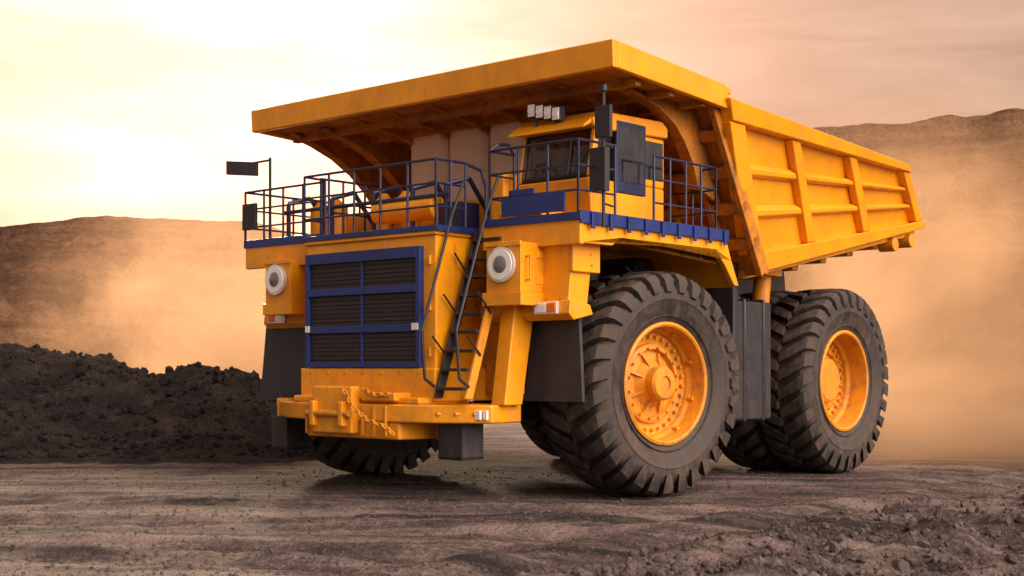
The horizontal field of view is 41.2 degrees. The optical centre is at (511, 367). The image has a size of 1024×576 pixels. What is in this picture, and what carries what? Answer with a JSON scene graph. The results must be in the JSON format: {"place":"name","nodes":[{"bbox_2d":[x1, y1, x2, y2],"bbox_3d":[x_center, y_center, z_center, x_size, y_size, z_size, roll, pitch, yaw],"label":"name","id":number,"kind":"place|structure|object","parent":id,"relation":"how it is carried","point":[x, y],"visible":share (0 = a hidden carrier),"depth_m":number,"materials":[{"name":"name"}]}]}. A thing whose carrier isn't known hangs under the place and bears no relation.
{"place":"outdoors","nodes":[
{"label":"outdoors","id":0,"kind":"place"},
{"bbox_2d":[270,404,482,460],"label":"bumper steps","id":1,"kind":"structure","parent":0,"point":[460,442],"depth_m":17.70,"materials":[{"name":"black metal"}]},
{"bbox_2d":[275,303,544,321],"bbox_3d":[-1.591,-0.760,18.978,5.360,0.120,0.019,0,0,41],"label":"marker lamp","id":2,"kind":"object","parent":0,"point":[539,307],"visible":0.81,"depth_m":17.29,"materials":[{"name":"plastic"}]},
{"bbox_2d":[0,397,1023,575],"bbox_3d":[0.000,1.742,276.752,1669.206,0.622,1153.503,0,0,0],"label":"ground","id":3,"kind":"structure","parent":0,"point":[927,437],"depth_m":16.33,"materials":[{"name":"brown soil"}]},
{"bbox_2d":[0,341,311,460],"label":"mound stones","id":4,"kind":"object","parent":3,"relation":"on","point":[16,413],"visible":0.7,"depth_m":27.41,"materials":[{"name":"black stone"}]},
{"bbox_2d":[0,343,317,464],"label":"dirt mound","id":5,"kind":"object","parent":3,"relation":"on","point":[110,391],"visible":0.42,"depth_m":27.66,"materials":[{"name":"black soil"}]},
{"bbox_2d":[305,436,437,474],"bbox_3d":[-2.224,0.210,22.256,3.064,3.061,1.256,0,0,-42],"label":"front wheel","id":6,"kind":"object","parent":3,"relation":"on","point":[367,456],"visible":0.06,"depth_m":21.76,"materials":[{"name":"rubber"}]},
{"bbox_2d":[0,467,1023,575],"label":"gravel stones","id":7,"kind":"object","parent":3,"relation":"on","point":[901,565],"visible":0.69,"depth_m":12.68,"materials":[{"name":"gravel"}]},
{"bbox_2d":[520,419,558,456],"bbox_3d":[1.342,0.210,26.174,1.092,3.064,3.062,0,0,41],"label":"wheel","id":8,"kind":"object","parent":3,"relation":"on","point":[536,432],"visible":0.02,"depth_m":25.50,"materials":[{"name":"rubber"}]},
{"bbox_2d":[539,271,739,495],"bbox_3d":[1.751,0.210,18.784,3.063,3.063,1.256,0,0,-42],"label":"front wheel","id":9,"kind":"object","parent":3,"relation":"on","point":[653,414],"visible":0.94,"depth_m":18.32,"materials":[{"name":"rubber"}]},
{"bbox_2d":[469,257,784,419],"bbox_3d":[1.373,-0.499,22.352,4.800,2.717,9.397,0,0,41],"label":"chassis frame","id":10,"kind":"object","parent":9,"relation":"on","point":[530,410],"visible":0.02,"depth_m":19.98,"materials":[{"name":"black metal"}]},
{"bbox_2d":[277,385,520,439],"bbox_3d":[-1.908,0.590,18.648,4.280,0.700,1.300,0,0,41],"label":"front bumper","id":11,"kind":"object","parent":10,"relation":"attached to","point":[409,417],"visible":0.87,"depth_m":17.95,"materials":[{"name":"yellow paint"}]},
{"bbox_2d":[342,387,394,435],"bbox_3d":[-1.865,0.567,17.904,0.883,0.624,0.237,0,0,41],"label":"tow chain","id":12,"kind":"object","parent":11,"relation":"attached to","point":[355,409],"visible":1,"depth_m":17.89,"materials":[{"name":"yellow paint"}]},
{"bbox_2d":[304,404,475,436],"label":"bumper ribs","id":13,"kind":"object","parent":11,"relation":"attached to","point":[330,413],"visible":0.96,"depth_m":18.09,"materials":[{"name":"yellow metal"}]},
{"bbox_2d":[301,230,492,401],"bbox_3d":[-1.273,-0.685,19.340,2.680,2.250,2.220,0,0,41],"label":"engine hood","id":14,"kind":"object","parent":11,"relation":"on","point":[410,380],"visible":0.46,"depth_m":18.07,"materials":[{"name":"yellow paint"}]},
{"bbox_2d":[305,246,423,366],"bbox_3d":[-2.046,-0.805,18.582,2.300,1.590,0.090,0,0,41],"label":"grille frame","id":15,"kind":"object","parent":14,"relation":"on","point":[415,252],"visible":0.99,"depth_m":18.50,"materials":[{"name":"blue metal"}]},
{"bbox_2d":[305,323,417,332],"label":"plates","id":16,"kind":"object","parent":15,"relation":"attached to","point":[414,326],"visible":1,"depth_m":17.86,"materials":[{"name":"silver metal"}]},
{"bbox_2d":[310,261,414,359],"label":"grille slats","id":17,"kind":"object","parent":15,"relation":"attached to","point":[363,312],"visible":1,"depth_m":18.52,"materials":[{"name":"black metal"}]},
{"bbox_2d":[311,258,414,361],"bbox_3d":[-2.026,-0.810,18.588,2.240,1.520,0.027,0,0,41],"label":"radiator screen","id":18,"kind":"object","parent":15,"relation":"attached to","point":[318,348],"visible":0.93,"depth_m":18.54,"materials":[{"name":"black metal"}]},
{"bbox_2d":[284,176,487,236],"bbox_3d":[-1.881,-2.226,19.886,3.635,0.832,0.856,0,0,41],"label":"deck piping","id":19,"kind":"object","parent":14,"relation":"on","point":[472,216],"visible":0.51,"depth_m":19.02,"materials":[{"name":"paint"}]},
{"bbox_2d":[310,242,477,373],"bbox_3d":[-1.794,-0.790,18.426,2.570,1.740,0.754,0,0,22],"label":"hood hardware","id":20,"kind":"object","parent":14,"relation":"attached to","point":[476,305],"visible":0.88,"depth_m":17.98,"materials":[{"name":"yellow paint"}]},
{"bbox_2d":[486,252,524,392],"bbox_3d":[-0.090,-0.660,18.149,0.650,2.000,0.050,0,0,41],"label":"stair back","id":21,"kind":"object","parent":14,"relation":"attached to","point":[492,344],"visible":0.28,"depth_m":18.28,"materials":[{"name":"yellow paint"}]},
{"bbox_2d":[268,301,558,401],"bbox_3d":[-1.632,-0.200,18.931,5.720,1.280,0.250,0,0,41],"label":"marker housing","id":22,"kind":"object","parent":11,"relation":"on","point":[555,312],"visible":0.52,"depth_m":17.21,"materials":[{"name":"plastic"}]},
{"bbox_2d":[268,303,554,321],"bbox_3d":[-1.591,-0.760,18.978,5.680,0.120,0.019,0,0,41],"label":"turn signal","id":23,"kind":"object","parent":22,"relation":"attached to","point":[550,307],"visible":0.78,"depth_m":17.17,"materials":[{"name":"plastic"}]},
{"bbox_2d":[264,244,599,405],"bbox_3d":[-1.453,-0.670,19.135,6.080,2.300,0.927,0,0,41],"label":"front fender","id":24,"kind":"object","parent":11,"relation":"on","point":[568,270],"visible":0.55,"depth_m":17.39,"materials":[{"name":"yellow paint"}]},
{"bbox_2d":[263,240,543,315],"bbox_3d":[-1.573,-1.195,18.999,5.120,0.810,0.730,0,0,41],"label":"headlamp box","id":25,"kind":"object","parent":24,"relation":"attached to","point":[516,289],"visible":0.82,"depth_m":17.35,"materials":[{"name":"yellow paint"}]},
{"bbox_2d":[265,247,515,294],"bbox_3d":[-1.817,-1.310,18.721,4.930,0.450,0.050,0,0,41],"label":"headlamp ring","id":26,"kind":"object","parent":25,"relation":"attached to","point":[507,278],"visible":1,"depth_m":17.31,"materials":[{"name":"silver metal"}]},
{"bbox_2d":[266,249,511,292],"bbox_3d":[-1.836,-1.310,18.699,4.870,0.390,0.017,0,0,41],"label":"headlamp lens","id":27,"kind":"object","parent":26,"relation":"attached to","point":[493,256],"visible":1,"depth_m":17.29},
{"bbox_2d":[269,255,505,286],"bbox_3d":[-1.845,-1.310,18.689,4.710,0.230,0.018,0,0,41],"label":"headlamp","id":28,"kind":"object","parent":27,"relation":"attached to","point":[499,263],"visible":1,"depth_m":17.24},
{"bbox_2d":[260,318,584,401],"bbox_3d":[-1.475,-0.090,19.263,6.055,1.180,0.237,0,0,38],"label":"mud flap","id":29,"kind":"object","parent":24,"relation":"attached to","point":[555,369],"visible":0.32,"depth_m":17.83,"materials":[{"name":"rubber"}]},
{"bbox_2d":[525,244,593,299],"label":"fender bolts","id":30,"kind":"object","parent":24,"relation":"attached to","point":[529,279],"visible":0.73,"depth_m":17.10,"materials":[{"name":"yellow paint"}]},
{"bbox_2d":[475,410,487,419],"bbox_3d":[-0.387,0.600,17.293,0.182,0.120,0.065,0,0,20],"label":"bumper lamp","id":31,"kind":"object","parent":11,"relation":"attached to","point":[478,416],"visible":1,"depth_m":17.27,"materials":[{"name":"white plastic"}]},
{"bbox_2d":[246,219,737,288],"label":"deck","id":32,"kind":"structure","parent":10,"relation":"on","point":[703,263],"depth_m":18.84,"materials":[{"name":"yellow paint"}]},
{"bbox_2d":[310,191,487,234],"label":"air cleaners","id":33,"kind":"object","parent":32,"relation":"on","point":[419,217],"visible":0.28,"depth_m":19.56,"materials":[{"name":"yellow paint"}]},
{"bbox_2d":[226,84,613,237],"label":"wing mirrors","id":34,"kind":"object","parent":32,"relation":"on","point":[599,171],"visible":0.95,"depth_m":17.06,"materials":[{"name":"black metal"}]},
{"bbox_2d":[434,232,500,397],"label":"staircase","id":35,"kind":"structure","parent":32,"relation":"attached to","point":[445,369],"depth_m":17.71,"materials":[{"name":"black metal"}]},
{"bbox_2d":[420,177,498,387],"bbox_3d":[-0.653,-1.106,17.523,0.650,2.726,0.867,0,0,41],"label":"stair handrail","id":36,"kind":"object","parent":35,"relation":"on","point":[465,292],"visible":0.98,"depth_m":17.43,"materials":[{"name":"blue metal"}]},
{"bbox_2d":[463,240,502,398],"bbox_3d":[-0.301,-0.710,17.522,0.040,2.200,0.907,0,0,41],"label":"stair stringer","id":37,"kind":"object","parent":35,"relation":"attached to","point":[477,358],"visible":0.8,"depth_m":17.36,"materials":[{"name":"yellow paint"}]},
{"bbox_2d":[244,137,716,251],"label":"handrails","id":38,"kind":"object","parent":32,"relation":"on","point":[321,219],"visible":0.81,"depth_m":18.37,"materials":[{"name":"metal"}]},
{"bbox_2d":[244,188,728,247],"bbox_3d":[-0.659,-2.015,20.012,6.525,0.550,4.000,0,0,41],"label":"deck toe board","id":39,"kind":"object","parent":32,"relation":"on","point":[527,201],"visible":0.93,"depth_m":17.67,"materials":[{"name":"blue paint"}]},
{"bbox_2d":[411,122,574,200],"bbox_3d":[-0.177,-2.760,20.648,3.328,1.840,0.710,0,0,41],"label":"headboard guard","id":40,"kind":"object","parent":32,"relation":"on","point":[473,146],"visible":0.14,"depth_m":20.57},
{"bbox_2d":[491,112,667,220],"bbox_3d":[0.856,-2.610,18.476,1.540,1.540,2.190,0,0,41],"label":"cab shell","id":41,"kind":"object","parent":32,"relation":"on","point":[656,131],"visible":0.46,"depth_m":18.23},
{"bbox_2d":[528,103,564,126],"bbox_3d":[0.450,-3.349,17.983,0.556,0.318,0.105,0,0,41],"label":"roof light bar","id":42,"kind":"object","parent":41,"relation":"on","point":[561,115],"visible":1,"depth_m":17.88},
{"bbox_2d":[508,117,590,137],"bbox_3d":[0.486,-3.155,17.895,1.290,0.142,0.170,0,0,41],"label":"cab visor","id":43,"kind":"object","parent":41,"relation":"attached to","point":[571,124],"visible":1,"depth_m":17.84,"materials":[{"name":"yellow metal"}]},
{"bbox_2d":[521,128,591,182],"bbox_3d":[0.899,-2.543,17.996,1.600,1.206,0.793,0,0,4],"label":"cab window frame","id":44,"kind":"object","parent":41,"relation":"attached to","point":[556,177],"visible":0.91,"depth_m":17.96,"materials":[{"name":"black metal"}]},
{"bbox_2d":[528,144,613,183],"bbox_3d":[0.941,-2.680,18.414,1.050,0.840,1.030,0,0,41],"label":"cab interior","id":45,"kind":"object","parent":41,"relation":"in","point":[557,171],"visible":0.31,"depth_m":18.17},
{"bbox_2d":[560,152,585,169],"bbox_3d":[0.807,-2.720,18.299,0.343,0.373,0.342,0,0,-4],"label":"steering wheel","id":46,"kind":"object","parent":41,"relation":"attached to","point":[573,154],"visible":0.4,"depth_m":18.33,"materials":[{"name":"black plastic"}]},
{"bbox_2d":[615,120,645,196],"bbox_3d":[1.577,-2.785,18.149,0.046,0.950,0.650,0,0,41],"label":"cab door","id":47,"kind":"structure","parent":41,"relation":"attached to","point":[631,188],"depth_m":18.11,"materials":[{"name":"blue metal"}]},
{"bbox_2d":[617,193,644,217],"bbox_3d":[1.573,-2.112,18.152,0.036,0.385,0.650,0,0,41],"label":"door panel","id":48,"kind":"structure","parent":41,"relation":"attached to","point":[631,205],"depth_m":18.13,"materials":[{"name":"yellow paint"}]},
{"bbox_2d":[620,126,642,184],"bbox_3d":[1.597,-2.825,18.131,0.009,0.730,0.510,0,0,41],"label":"door glass","id":49,"kind":"object","parent":41,"relation":"attached to","point":[631,155],"visible":1,"depth_m":18.12,"materials":[{"name":"grey glass"}]},
{"bbox_2d":[646,141,662,181],"bbox_3d":[1.944,-2.820,18.598,0.012,0.520,0.390,0,0,41],"label":"cab rear window","id":50,"kind":"structure","parent":41,"relation":"attached to","point":[653,148],"depth_m":18.59,"materials":[{"name":"grey glass"}]},
{"bbox_2d":[706,262,770,422],"bbox_3d":[1.456,-0.370,22.447,5.900,2.380,1.250,0,0,41],"label":"fuel tank","id":51,"kind":"object","parent":10,"relation":"on","point":[749,322],"visible":0.14,"depth_m":20.57,"materials":[{"name":"black metal"}]},
{"bbox_2d":[623,265,740,299],"bbox_3d":[2.459,-1.210,20.145,1.994,0.548,0.393,0,0,-23],"label":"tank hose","id":52,"kind":"object","parent":51,"relation":"attached to","point":[627,268],"visible":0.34,"depth_m":19.62,"materials":[{"name":"black rubber"}]},
{"bbox_2d":[752,270,781,302],"bbox_3d":[2.218,-0.918,23.314,5.200,2.158,0.730,0,0,41],"label":"hoist cylinder","id":53,"kind":"object","parent":10,"relation":"on","point":[761,288],"visible":0.06,"depth_m":21.65,"materials":[{"name":"yellow paint"}]},
{"bbox_2d":[738,231,914,279],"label":"dump body floor","id":54,"kind":"structure","parent":10,"relation":"on","point":[895,243],"depth_m":23.33,"materials":[{"name":"yellow paint"}]},
{"bbox_2d":[720,97,925,269],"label":"dump body ribs","id":55,"kind":"object","parent":54,"relation":"on","point":[739,118],"visible":0.42,"depth_m":20.89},
{"bbox_2d":[270,69,719,203],"bbox_3d":[-0.290,-3.022,20.459,6.900,1.595,3.238,0,0,41],"label":"canopy underside","id":56,"kind":"object","parent":55,"relation":"attached to","point":[383,137],"visible":0.67,"depth_m":19.48,"materials":[{"name":"metal"}]},
{"bbox_2d":[746,129,909,250],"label":"dump body sides","id":57,"kind":"object","parent":55,"relation":"attached to","point":[770,151],"visible":0.29,"depth_m":21.26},
{"bbox_2d":[718,291,792,469],"bbox_3d":[4.442,0.210,23.451,0.984,3.063,3.064,0,0,41],"label":"wheel","id":58,"kind":"object","parent":3,"relation":"on","point":[747,446],"visible":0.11,"depth_m":22.67,"materials":[{"name":"rubber"}]},
{"bbox_2d":[759,289,887,472],"bbox_3d":[5.168,0.210,22.814,1.092,3.064,3.062,0,0,41],"label":"wheel","id":59,"kind":"object","parent":3,"relation":"on","point":[829,375],"visible":0.94,"depth_m":22.20,"materials":[{"name":"rubber"}]},
{"bbox_2d":[0,108,1023,400],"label":"quarry hills","id":60,"kind":"structure","parent":0,"point":[944,296],"depth_m":115.51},
{"bbox_2d":[0,0,1023,235],"label":"sky","id":61,"kind":"structure","parent":0,"point":[130,108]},
{"bbox_2d":[600,104,768,275],"bbox_3d":[0.745,-2.599,21.637,6.760,2.528,1.603,0,0,41],"label":"dump body headboard","id":62,"kind":"object","parent":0,"point":[711,134],"visible":0.19,"depth_m":19.70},
{"bbox_2d":[251,39,730,140],"bbox_3d":[-0.497,-3.823,20.224,7.140,0.484,2.869,0,0,41],"label":"canopy","id":63,"kind":"object","parent":62,"relation":"attached to","point":[603,55],"visible":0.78,"depth_m":18.35,"materials":[{"name":"yellow metal"}]}
]}

